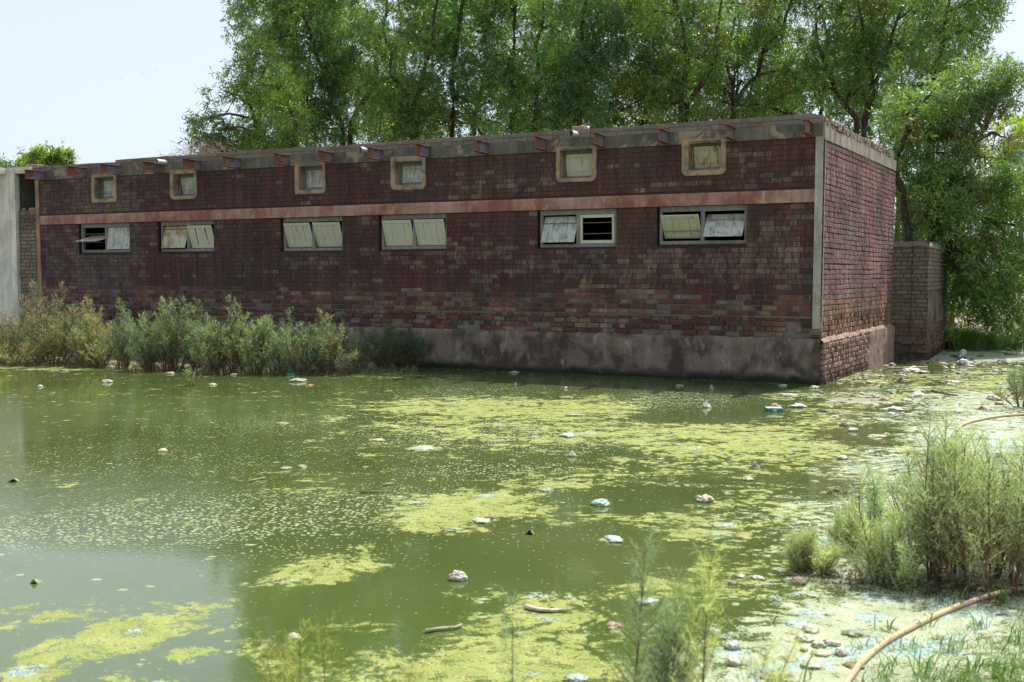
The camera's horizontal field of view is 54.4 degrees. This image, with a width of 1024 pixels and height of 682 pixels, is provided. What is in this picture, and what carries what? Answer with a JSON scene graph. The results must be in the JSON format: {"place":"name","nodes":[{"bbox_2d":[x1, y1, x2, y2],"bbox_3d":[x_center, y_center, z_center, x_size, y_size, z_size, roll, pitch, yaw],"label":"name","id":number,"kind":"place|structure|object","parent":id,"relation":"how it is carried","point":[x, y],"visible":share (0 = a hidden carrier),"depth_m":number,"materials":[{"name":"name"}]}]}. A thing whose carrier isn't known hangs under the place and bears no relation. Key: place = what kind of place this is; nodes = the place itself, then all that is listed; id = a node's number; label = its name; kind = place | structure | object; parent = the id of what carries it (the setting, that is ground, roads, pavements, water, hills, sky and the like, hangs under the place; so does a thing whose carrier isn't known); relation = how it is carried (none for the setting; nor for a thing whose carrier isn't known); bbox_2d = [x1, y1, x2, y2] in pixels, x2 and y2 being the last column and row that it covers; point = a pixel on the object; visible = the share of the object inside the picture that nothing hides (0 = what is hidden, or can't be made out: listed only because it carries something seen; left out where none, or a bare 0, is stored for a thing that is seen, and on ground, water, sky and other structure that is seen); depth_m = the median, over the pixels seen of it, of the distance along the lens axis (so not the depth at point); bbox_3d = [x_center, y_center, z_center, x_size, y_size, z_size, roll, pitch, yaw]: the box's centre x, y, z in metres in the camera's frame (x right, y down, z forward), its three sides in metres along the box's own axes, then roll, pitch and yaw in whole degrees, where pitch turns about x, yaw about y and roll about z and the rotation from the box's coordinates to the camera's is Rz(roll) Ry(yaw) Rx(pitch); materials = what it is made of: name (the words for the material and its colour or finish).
{"place":"outdoors","nodes":[
{"label":"outdoors","id":0,"kind":"place"},
{"bbox_2d":[0,345,1023,681],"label":"water","id":1,"kind":"structure","parent":0,"point":[192,555],"depth_m":6.99,"materials":[{"name":"liquid"}]},
{"bbox_2d":[0,301,37,361],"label":"tamarisk shrub","id":2,"kind":"object","parent":1,"relation":"on","point":[3,336],"visible":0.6,"depth_m":19.21,"materials":[{"name":"green plant"}]},
{"bbox_2d":[0,315,70,366],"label":"tamarisk shrub","id":3,"kind":"object","parent":1,"relation":"on","point":[24,353],"visible":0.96,"depth_m":18.66,"materials":[{"name":"green plant"}]},
{"bbox_2d":[0,281,104,362],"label":"tamarisk shrub","id":4,"kind":"object","parent":1,"relation":"on","point":[43,326],"visible":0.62,"depth_m":19.01,"materials":[{"name":"green plant"}]},
{"bbox_2d":[48,294,113,364],"bbox_3d":[-8.143,-0.200,18.905,1.192,1.426,1.126,0,4,0],"label":"tamarisk shrub","id":5,"kind":"object","parent":1,"relation":"on","point":[66,318],"visible":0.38,"depth_m":18.71,"materials":[{"name":"green plant"}]},
{"bbox_2d":[61,313,122,367],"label":"tamarisk shrub","id":6,"kind":"object","parent":1,"relation":"on","point":[95,350],"visible":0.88,"depth_m":18.34,"materials":[{"name":"green plant"}]},
{"bbox_2d":[95,298,144,368],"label":"tamarisk shrub","id":7,"kind":"object","parent":1,"relation":"on","point":[126,359],"visible":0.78,"depth_m":18.10,"materials":[{"name":"green plant"}]},
{"bbox_2d":[124,310,167,370],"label":"tamarisk shrub","id":8,"kind":"object","parent":1,"relation":"on","point":[149,360],"visible":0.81,"depth_m":17.69,"materials":[{"name":"green plant"}]},
{"bbox_2d":[134,295,201,369],"bbox_3d":[-6.072,-0.146,17.740,1.143,1.409,1.032,2,4,25],"label":"tamarisk shrub","id":9,"kind":"object","parent":1,"relation":"on","point":[169,338],"visible":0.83,"depth_m":17.70,"materials":[{"name":"green plant"}]},
{"bbox_2d":[171,295,225,370],"bbox_3d":[-5.561,-0.137,17.795,0.994,1.382,1.087,-2,4,-30],"label":"tamarisk shrub","id":10,"kind":"object","parent":1,"relation":"on","point":[189,332],"visible":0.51,"depth_m":17.68,"materials":[{"name":"green plant"}]},
{"bbox_2d":[0,359,421,375],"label":"waterside weeds","id":11,"kind":"object","parent":1,"relation":"on","point":[314,371],"visible":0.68,"depth_m":17.61,"materials":[{"name":"green plant"}]},
{"bbox_2d":[189,319,252,374],"bbox_3d":[-5.047,0.110,17.004,1.319,1.024,0.741,2,4,26],"label":"tamarisk shrub","id":12,"kind":"object","parent":1,"relation":"on","point":[212,361],"visible":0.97,"depth_m":17.05,"materials":[{"name":"green plant"}]},
{"bbox_2d":[194,293,263,373],"bbox_3d":[-4.912,-0.129,17.250,1.080,1.438,1.026,-3,5,-34],"label":"tamarisk shrub","id":13,"kind":"object","parent":1,"relation":"on","point":[229,336],"visible":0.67,"depth_m":17.20,"materials":[{"name":"green plant"}]},
{"bbox_2d":[220,313,275,373],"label":"tamarisk shrub","id":14,"kind":"object","parent":1,"relation":"on","point":[257,360],"visible":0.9,"depth_m":17.02,"materials":[{"name":"green plant"}]},
{"bbox_2d":[248,306,305,373],"bbox_3d":[-3.995,0.000,17.092,1.040,1.202,0.777,0,4,0],"label":"tamarisk shrub","id":15,"kind":"object","parent":1,"relation":"on","point":[280,363],"visible":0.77,"depth_m":17.04,"materials":[{"name":"green plant"}]},
{"bbox_2d":[253,629,303,681],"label":"tamarisk sapling","id":16,"kind":"object","parent":1,"relation":"on","point":[270,678],"visible":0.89,"depth_m":3.02,"materials":[{"name":"green plant"}]},
{"bbox_2d":[266,322,332,374],"bbox_3d":[-3.631,0.113,17.115,1.193,0.988,0.961,0,4,0],"label":"tamarisk shrub","id":17,"kind":"object","parent":1,"relation":"on","point":[305,362],"visible":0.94,"depth_m":16.94,"materials":[{"name":"green plant"}]},
{"bbox_2d":[278,606,344,681],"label":"tamarisk sapling","id":18,"kind":"object","parent":1,"relation":"on","point":[318,654],"visible":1,"depth_m":2.92,"materials":[{"name":"green plant"}]},
{"bbox_2d":[303,308,348,373],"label":"tamarisk shrub","id":19,"kind":"object","parent":1,"relation":"on","point":[322,329],"visible":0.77,"depth_m":17.05,"materials":[{"name":"green plant"}]},
{"bbox_2d":[315,331,363,374],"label":"tamarisk shrub","id":20,"kind":"object","parent":1,"relation":"on","point":[335,361],"visible":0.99,"depth_m":16.94,"materials":[{"name":"green plant"}]},
{"bbox_2d":[342,329,380,369],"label":"tamarisk shrub","id":21,"kind":"object","parent":1,"relation":"on","point":[359,346],"visible":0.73,"depth_m":17.57,"materials":[{"name":"green plant"}]},
{"bbox_2d":[362,321,406,369],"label":"tamarisk shrub","id":22,"kind":"object","parent":1,"relation":"on","point":[384,353],"visible":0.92,"depth_m":17.75,"materials":[{"name":"green plant"}]},
{"bbox_2d":[389,325,426,368],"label":"tamarisk shrub","id":23,"kind":"object","parent":1,"relation":"on","point":[409,349],"visible":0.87,"depth_m":17.95,"materials":[{"name":"green plant"}]},
{"bbox_2d":[405,446,441,451],"bbox_3d":[-0.861,1.057,9.744,0.380,0.036,0.297,-1,4,-11],"label":"foam scrap","id":24,"kind":"object","parent":1,"relation":"on","point":[422,448],"visible":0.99,"depth_m":9.70,"materials":[{"name":"white plastic"}]},
{"bbox_2d":[425,623,462,632],"bbox_3d":[-0.320,1.375,4.768,0.193,0.020,0.034,-2,4,-26],"label":"stick","id":25,"kind":"object","parent":1,"relation":"on","point":[440,628],"visible":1,"depth_m":4.76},
{"bbox_2d":[448,570,467,581],"bbox_3d":[-0.306,1.328,5.563,0.118,0.090,0.078,0,4,4],"label":"stone","id":26,"kind":"object","parent":1,"relation":"on","point":[457,575],"visible":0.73,"depth_m":5.54,"materials":[{"name":"stone"}]},
{"bbox_2d":[492,586,531,681],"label":"tamarisk sapling","id":27,"kind":"object","parent":1,"relation":"on","point":[511,671],"visible":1,"depth_m":2.97,"materials":[{"name":"green plant"}]},
{"bbox_2d":[523,604,565,611],"bbox_3d":[0.164,1.357,5.037,0.220,0.030,0.053,1,4,16],"label":"stick","id":28,"kind":"object","parent":1,"relation":"on","point":[534,608],"visible":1,"depth_m":5.02,"materials":[{"name":"wood"}]},
{"bbox_2d":[562,673,588,681],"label":"plastic bag","id":29,"kind":"object","parent":1,"relation":"on","point":[570,677],"visible":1,"depth_m":4.17,"materials":[{"name":"plastic"}]},
{"bbox_2d":[591,499,609,506],"bbox_3d":[0.653,1.209,7.362,0.148,0.090,0.142,0,4,-4],"label":"plastic bag","id":30,"kind":"object","parent":1,"relation":"on","point":[601,502],"visible":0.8,"depth_m":7.33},
{"bbox_2d":[598,535,623,542],"bbox_3d":[0.636,1.278,6.383,0.174,0.062,0.128,0,4,3],"label":"plastic bag","id":31,"kind":"object","parent":1,"relation":"on","point":[612,539],"visible":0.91,"depth_m":6.36,"materials":[{"name":"plastic"}]},
{"bbox_2d":[597,525,673,681],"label":"tamarisk sapling","id":32,"kind":"object","parent":1,"relation":"on","point":[637,613],"visible":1,"depth_m":3.05,"materials":[{"name":"green plant"}]},
{"bbox_2d":[613,587,706,681],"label":"tamarisk sapling","id":33,"kind":"object","parent":1,"relation":"on","point":[663,669],"visible":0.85,"depth_m":3.20,"materials":[{"name":"green plant"}]},
{"bbox_2d":[634,561,720,681],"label":"tamarisk sapling","id":34,"kind":"object","parent":1,"relation":"on","point":[683,675],"visible":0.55,"depth_m":3.27,"materials":[{"name":"green plant"}]},
{"bbox_2d":[668,543,729,681],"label":"tamarisk sapling","id":35,"kind":"object","parent":1,"relation":"on","point":[705,641],"visible":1,"depth_m":2.87,"materials":[{"name":"green plant"}]},
{"bbox_2d":[694,494,714,502],"bbox_3d":[1.449,1.206,7.492,0.160,0.107,0.121,1,4,8],"label":"food wrapper","id":36,"kind":"object","parent":1,"relation":"on","point":[705,498],"visible":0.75,"depth_m":7.46,"materials":[{"name":"beige plastic"}]},
{"bbox_2d":[708,522,739,527],"bbox_3d":[1.439,1.256,6.771,0.217,0.030,0.156,1,4,17],"label":"foam scrap","id":37,"kind":"object","parent":1,"relation":"on","point":[723,524],"visible":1,"depth_m":6.76,"materials":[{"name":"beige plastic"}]},
{"bbox_2d":[724,655,740,666],"bbox_3d":[0.965,1.412,4.351,0.081,0.069,0.056,0,4,-3],"label":"stone","id":38,"kind":"object","parent":1,"relation":"on","point":[732,661],"visible":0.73,"depth_m":4.34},
{"bbox_2d":[733,632,798,681],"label":"tamarisk sapling","id":39,"kind":"object","parent":1,"relation":"on","point":[763,663],"visible":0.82,"depth_m":2.94,"materials":[{"name":"green plant"}]},
{"bbox_2d":[749,610,810,681],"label":"tamarisk sapling","id":40,"kind":"object","parent":1,"relation":"on","point":[779,677],"visible":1,"depth_m":2.66,"materials":[{"name":"green plant"}]},
{"bbox_2d":[793,634,814,642],"bbox_3d":[1.359,1.395,4.636,0.098,0.060,0.070,1,4,10],"label":"stone","id":41,"kind":"object","parent":1,"relation":"on","point":[807,638],"visible":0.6,"depth_m":4.62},
{"bbox_2d":[799,591,821,597],"bbox_3d":[1.595,1.353,5.295,0.126,0.029,0.109,0,4,4],"label":"plastic bag","id":42,"kind":"object","parent":1,"relation":"on","point":[810,594],"visible":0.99,"depth_m":5.28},
{"bbox_2d":[800,659,823,669],"bbox_3d":[1.296,1.417,4.332,0.109,0.045,0.080,0,4,-3],"label":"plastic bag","id":43,"kind":"object","parent":1,"relation":"on","point":[814,664],"visible":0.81,"depth_m":4.31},
{"bbox_2d":[781,524,844,575],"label":"tamarisk shrub","id":44,"kind":"object","parent":1,"relation":"on","point":[801,553],"visible":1,"depth_m":5.69,"materials":[{"name":"green plant"}]},
{"bbox_2d":[810,648,833,656],"bbox_3d":[1.386,1.407,4.478,0.121,0.036,0.088,-1,4,-18],"label":"plastic bag","id":45,"kind":"object","parent":1,"relation":"on","point":[820,652],"visible":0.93,"depth_m":4.46,"materials":[{"name":"plastic"}]},
{"bbox_2d":[821,497,870,553],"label":"tamarisk shrub","id":46,"kind":"object","parent":1,"relation":"on","point":[838,527],"visible":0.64,"depth_m":6.08,"materials":[{"name":"green plant"}]},
{"bbox_2d":[841,629,869,637],"bbox_3d":[1.623,1.391,4.720,0.131,0.051,0.101,0,4,-2],"label":"plastic bag","id":47,"kind":"object","parent":1,"relation":"on","point":[850,632],"visible":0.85,"depth_m":4.70,"materials":[{"name":"plastic"}]},
{"bbox_2d":[862,463,889,535],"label":"tamarisk shrub","id":48,"kind":"object","parent":1,"relation":"on","point":[873,499],"visible":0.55,"depth_m":6.43,"materials":[{"name":"green plant"}]},
{"bbox_2d":[836,499,930,592],"bbox_3d":[2.074,1.126,5.467,0.418,0.511,0.468,-4,5,-43],"label":"tamarisk shrub","id":49,"kind":"object","parent":1,"relation":"on","point":[891,540],"visible":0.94,"depth_m":5.44,"materials":[{"name":"green plant"}]},
{"bbox_2d":[795,559,1023,610],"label":"root litter","id":50,"kind":"object","parent":1,"relation":"on","point":[938,585],"visible":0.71,"depth_m":5.41,"materials":[{"name":"brown plant"}]},
{"bbox_2d":[800,562,1023,681],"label":"grass","id":51,"kind":"structure","parent":1,"relation":"on","point":[998,672],"depth_m":4.29,"materials":[{"name":"plant"}]},
{"bbox_2d":[834,401,1023,591],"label":"tamarisk shrub","id":52,"kind":"object","parent":1,"relation":"on","point":[931,459],"visible":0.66,"depth_m":5.50,"materials":[{"name":"green plant"}]},
{"bbox_2d":[843,585,1023,681],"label":"hose","id":53,"kind":"object","parent":1,"relation":"on","point":[862,661],"visible":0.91,"depth_m":4.76,"materials":[{"name":"rubber"}]},
{"bbox_2d":[878,419,1023,562],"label":"tamarisk shrub","id":54,"kind":"object","parent":1,"relation":"on","point":[892,489],"visible":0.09,"depth_m":6.01,"materials":[{"name":"green plant"}]},
{"bbox_2d":[890,429,1023,600],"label":"tamarisk shrub","id":55,"kind":"object","parent":1,"relation":"on","point":[1017,520],"visible":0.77,"depth_m":5.32,"materials":[{"name":"green plant"}]},
{"bbox_2d":[955,413,1023,430],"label":"hose","id":56,"kind":"object","parent":1,"relation":"on","point":[989,417],"visible":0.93,"depth_m":11.74,"materials":[{"name":"rubber"}]},
{"bbox_2d":[962,427,1023,579],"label":"tamarisk shrub","id":57,"kind":"object","parent":1,"relation":"on","point":[993,524],"visible":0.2,"depth_m":5.59,"materials":[{"name":"green plant"}]},
{"bbox_2d":[992,368,1023,406],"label":"tamarisk shrub","id":58,"kind":"object","parent":1,"relation":"on","point":[1013,383],"visible":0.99,"depth_m":12.85,"materials":[{"name":"green plant"}]},
{"bbox_2d":[0,0,1023,272],"label":"sky","id":59,"kind":"structure","parent":0,"point":[63,63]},
{"bbox_2d":[9,292,1022,370],"bbox_3d":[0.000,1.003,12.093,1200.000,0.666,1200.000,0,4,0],"label":"ground","id":60,"kind":"structure","parent":0,"point":[370,365],"depth_m":19.13,"materials":[{"name":"soil"}]},
{"bbox_2d":[0,166,38,345],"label":"plastered building","id":61,"kind":"structure","parent":60,"relation":"on","point":[18,258],"depth_m":22.67,"materials":[{"name":"paint"}]},
{"bbox_2d":[11,140,80,166],"bbox_3d":[-18.552,-4.439,39.790,2.763,7.231,1.430,0,4,0],"label":"broadleaf tree","id":62,"kind":"object","parent":60,"relation":"on","point":[58,156],"visible":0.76,"depth_m":39.38,"materials":[{"name":"green plant"}]},
{"bbox_2d":[177,32,324,153],"bbox_3d":[-7.030,-4.121,26.777,4.000,8.330,1.993,0,4,0],"label":"broadleaf tree","id":63,"kind":"object","parent":60,"relation":"on","point":[247,140],"visible":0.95,"depth_m":26.42,"materials":[{"name":"green plant"}]},
{"bbox_2d":[185,126,339,154],"bbox_3d":[-7.298,-3.381,29.857,4.923,6.438,1.457,0,4,0],"label":"broadleaf tree","id":64,"kind":"object","parent":60,"relation":"on","point":[329,144],"visible":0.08,"depth_m":29.56,"materials":[{"name":"green plant"}]},
{"bbox_2d":[220,0,371,146],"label":"broadleaf tree","id":65,"kind":"object","parent":60,"relation":"on","point":[253,24],"visible":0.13,"depth_m":30.74,"materials":[{"name":"green plant"}]},
{"bbox_2d":[221,0,401,146],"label":"broadleaf tree","id":66,"kind":"object","parent":60,"relation":"on","point":[343,59],"visible":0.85,"depth_m":28.23,"materials":[{"name":"green plant"}]},
{"bbox_2d":[316,0,467,144],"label":"broadleaf tree","id":67,"kind":"object","parent":60,"relation":"on","point":[413,2],"visible":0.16,"depth_m":30.98,"materials":[{"name":"green plant"}]},
{"bbox_2d":[343,0,480,142],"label":"broadleaf tree","id":68,"kind":"object","parent":60,"relation":"on","point":[405,113],"visible":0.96,"depth_m":27.30,"materials":[{"name":"green plant"}]},
{"bbox_2d":[413,0,503,136],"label":"broadleaf tree","id":69,"kind":"object","parent":60,"relation":"on","point":[453,75],"visible":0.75,"depth_m":27.84,"materials":[{"name":"green plant"}]},
{"bbox_2d":[24,114,895,384],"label":"brick building","id":70,"kind":"structure","parent":60,"relation":"on","point":[758,249],"depth_m":17.65,"materials":[{"name":"brick"}]},
{"bbox_2d":[76,223,130,254],"bbox_3d":[-8.824,-2.223,21.669,1.561,0.678,0.461,2,4,25],"label":"window","id":71,"kind":"structure","parent":70,"relation":"in","point":[115,237],"depth_m":21.62,"materials":[{"name":"grey wood"}]},
{"bbox_2d":[91,174,116,202],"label":"small window","id":72,"kind":"structure","parent":70,"relation":"in","point":[103,186],"depth_m":21.62,"materials":[{"name":"paint"}]},
{"bbox_2d":[170,169,197,199],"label":"small window","id":73,"kind":"structure","parent":70,"relation":"in","point":[183,182],"depth_m":20.69,"materials":[{"name":"paint"}]},
{"bbox_2d":[158,220,214,253],"bbox_3d":[-6.724,-2.160,20.736,1.560,0.681,0.231,2,4,25],"label":"window","id":74,"kind":"structure","parent":70,"relation":"in","point":[169,233],"depth_m":20.71,"materials":[{"name":"grey wood"}]},
{"bbox_2d":[157,140,243,155],"bbox_3d":[-7.937,-4.915,25.640,2.085,0.662,0.992,0,4,0],"label":"broadleaf tree","id":75,"kind":"object","parent":70,"relation":"on","point":[208,150],"visible":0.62,"depth_m":25.65,"materials":[{"name":"plant"}]},
{"bbox_2d":[294,161,325,194],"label":"small window","id":76,"kind":"structure","parent":70,"relation":"in","point":[310,177],"depth_m":19.35,"materials":[{"name":"paint"}]},
{"bbox_2d":[280,216,342,252],"bbox_3d":[-3.859,-2.062,19.405,1.523,0.699,0.253,2,4,25],"label":"window","id":77,"kind":"structure","parent":70,"relation":"in","point":[292,233],"depth_m":19.38,"materials":[{"name":"grey wood"}]},
{"bbox_2d":[390,156,425,190],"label":"small window","id":78,"kind":"structure","parent":70,"relation":"in","point":[407,172],"depth_m":18.43,"materials":[{"name":"paint"}]},
{"bbox_2d":[377,213,446,251],"bbox_3d":[-1.801,-2.003,18.468,1.509,0.692,0.233,2,4,25],"label":"window","id":79,"kind":"structure","parent":70,"relation":"in","point":[401,229],"depth_m":18.44,"materials":[{"name":"grey wood"}]},
{"bbox_2d":[556,145,596,182],"bbox_3d":[1.154,-3.014,17.064,0.738,0.599,0.336,2,4,25],"label":"small window","id":80,"kind":"structure","parent":70,"relation":"in","point":[573,166],"depth_m":17.06,"materials":[{"name":"paint"}]},
{"bbox_2d":[537,208,616,249],"bbox_3d":[1.136,-1.912,17.100,1.510,0.693,0.260,2,4,25],"label":"window","id":81,"kind":"structure","parent":70,"relation":"in","point":[560,229],"depth_m":17.13,"materials":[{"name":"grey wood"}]},
{"bbox_2d":[656,205,746,246],"bbox_3d":[3.088,-1.863,16.177,1.539,0.668,0.300,2,4,25],"label":"window","id":82,"kind":"structure","parent":70,"relation":"in","point":[724,225],"depth_m":16.16,"materials":[{"name":"grey wood"}]},
{"bbox_2d":[681,138,725,175],"bbox_3d":[3.145,-2.964,16.146,0.721,0.578,0.336,2,4,25],"label":"small window","id":83,"kind":"structure","parent":70,"relation":"in","point":[700,159],"depth_m":16.12,"materials":[{"name":"paint"}]},
{"bbox_2d":[399,0,542,138],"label":"broadleaf tree","id":84,"kind":"object","parent":60,"relation":"on","point":[518,29],"visible":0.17,"depth_m":30.07,"materials":[{"name":"green plant"}]},
{"bbox_2d":[467,0,587,134],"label":"broadleaf tree","id":85,"kind":"object","parent":60,"relation":"on","point":[504,66],"visible":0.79,"depth_m":27.35,"materials":[{"name":"green plant"}]},
{"bbox_2d":[499,0,626,130],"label":"broadleaf tree","id":86,"kind":"object","parent":60,"relation":"on","point":[556,127],"visible":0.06,"depth_m":30.19,"materials":[{"name":"green plant"}]},
{"bbox_2d":[510,0,650,131],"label":"broadleaf tree","id":87,"kind":"object","parent":60,"relation":"on","point":[577,62],"visible":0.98,"depth_m":26.28,"materials":[{"name":"green plant"}]},
{"bbox_2d":[571,0,725,127],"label":"broadleaf tree","id":88,"kind":"object","parent":60,"relation":"on","point":[622,121],"visible":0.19,"depth_m":29.69,"materials":[{"name":"green plant"}]},
{"bbox_2d":[595,0,740,124],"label":"broadleaf tree","id":89,"kind":"object","parent":60,"relation":"on","point":[652,59],"visible":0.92,"depth_m":26.80,"materials":[{"name":"green plant"}]},
{"bbox_2d":[654,0,806,123],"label":"broadleaf tree","id":90,"kind":"object","parent":60,"relation":"on","point":[746,73],"visible":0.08,"depth_m":30.53,"materials":[{"name":"green plant"}]},
{"bbox_2d":[688,0,827,120],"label":"broadleaf tree","id":91,"kind":"object","parent":60,"relation":"on","point":[763,37],"visible":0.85,"depth_m":27.31,"materials":[{"name":"green plant"}]},
{"bbox_2d":[747,0,896,139],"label":"broadleaf tree","id":92,"kind":"object","parent":60,"relation":"on","point":[806,34],"visible":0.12,"depth_m":29.81,"materials":[{"name":"green plant"}]},
{"bbox_2d":[776,0,960,137],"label":"broadleaf tree","id":93,"kind":"object","parent":60,"relation":"on","point":[878,59],"visible":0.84,"depth_m":26.38,"materials":[{"name":"green plant"}]},
{"bbox_2d":[827,0,969,241],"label":"broadleaf tree","id":94,"kind":"object","parent":60,"relation":"on","point":[920,87],"visible":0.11,"depth_m":28.43,"materials":[{"name":"green plant"}]},
{"bbox_2d":[891,241,955,360],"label":"boundary wall","id":95,"kind":"structure","parent":60,"relation":"on","point":[919,317],"depth_m":19.96,"materials":[{"name":"brick"}]},
{"bbox_2d":[875,0,1016,196],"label":"broadleaf tree","id":96,"kind":"object","parent":60,"relation":"on","point":[962,30],"visible":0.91,"depth_m":24.29,"materials":[{"name":"green plant"}]},
{"bbox_2d":[869,47,1023,347],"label":"broadleaf tree","id":97,"kind":"object","parent":60,"relation":"on","point":[947,119],"visible":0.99,"depth_m":21.60,"materials":[{"name":"green plant"}]},
{"bbox_2d":[893,151,1023,327],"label":"broadleaf tree","id":98,"kind":"object","parent":60,"relation":"on","point":[901,239],"visible":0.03,"depth_m":25.19,"materials":[{"name":"green plant"}]},
{"bbox_2d":[943,322,1009,350],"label":"grass clump","id":99,"kind":"object","parent":60,"relation":"on","point":[958,340],"visible":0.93,"depth_m":22.53,"materials":[{"name":"plant"}]},
{"bbox_2d":[971,332,1023,349],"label":"grass clump","id":100,"kind":"object","parent":60,"relation":"on","point":[1006,342],"visible":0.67,"depth_m":22.56,"materials":[{"name":"plant"}]},
{"bbox_2d":[981,112,1023,178],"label":"broadleaf tree","id":101,"kind":"object","parent":60,"relation":"on","point":[1014,126],"visible":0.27,"depth_m":41.33,"materials":[{"name":"green plant"}]},
{"bbox_2d":[724,640,740,650],"bbox_3d":[1.004,1.400,4.540,0.084,0.071,0.058,0,4,-5],"label":"plastic bag","id":102,"kind":"object","parent":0,"point":[733,645],"visible":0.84,"depth_m":4.52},
{"bbox_2d":[760,671,799,681],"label":"plastic bag","id":103,"kind":"object","parent":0,"point":[785,678],"visible":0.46,"depth_m":4.17,"materials":[{"name":"plastic"}]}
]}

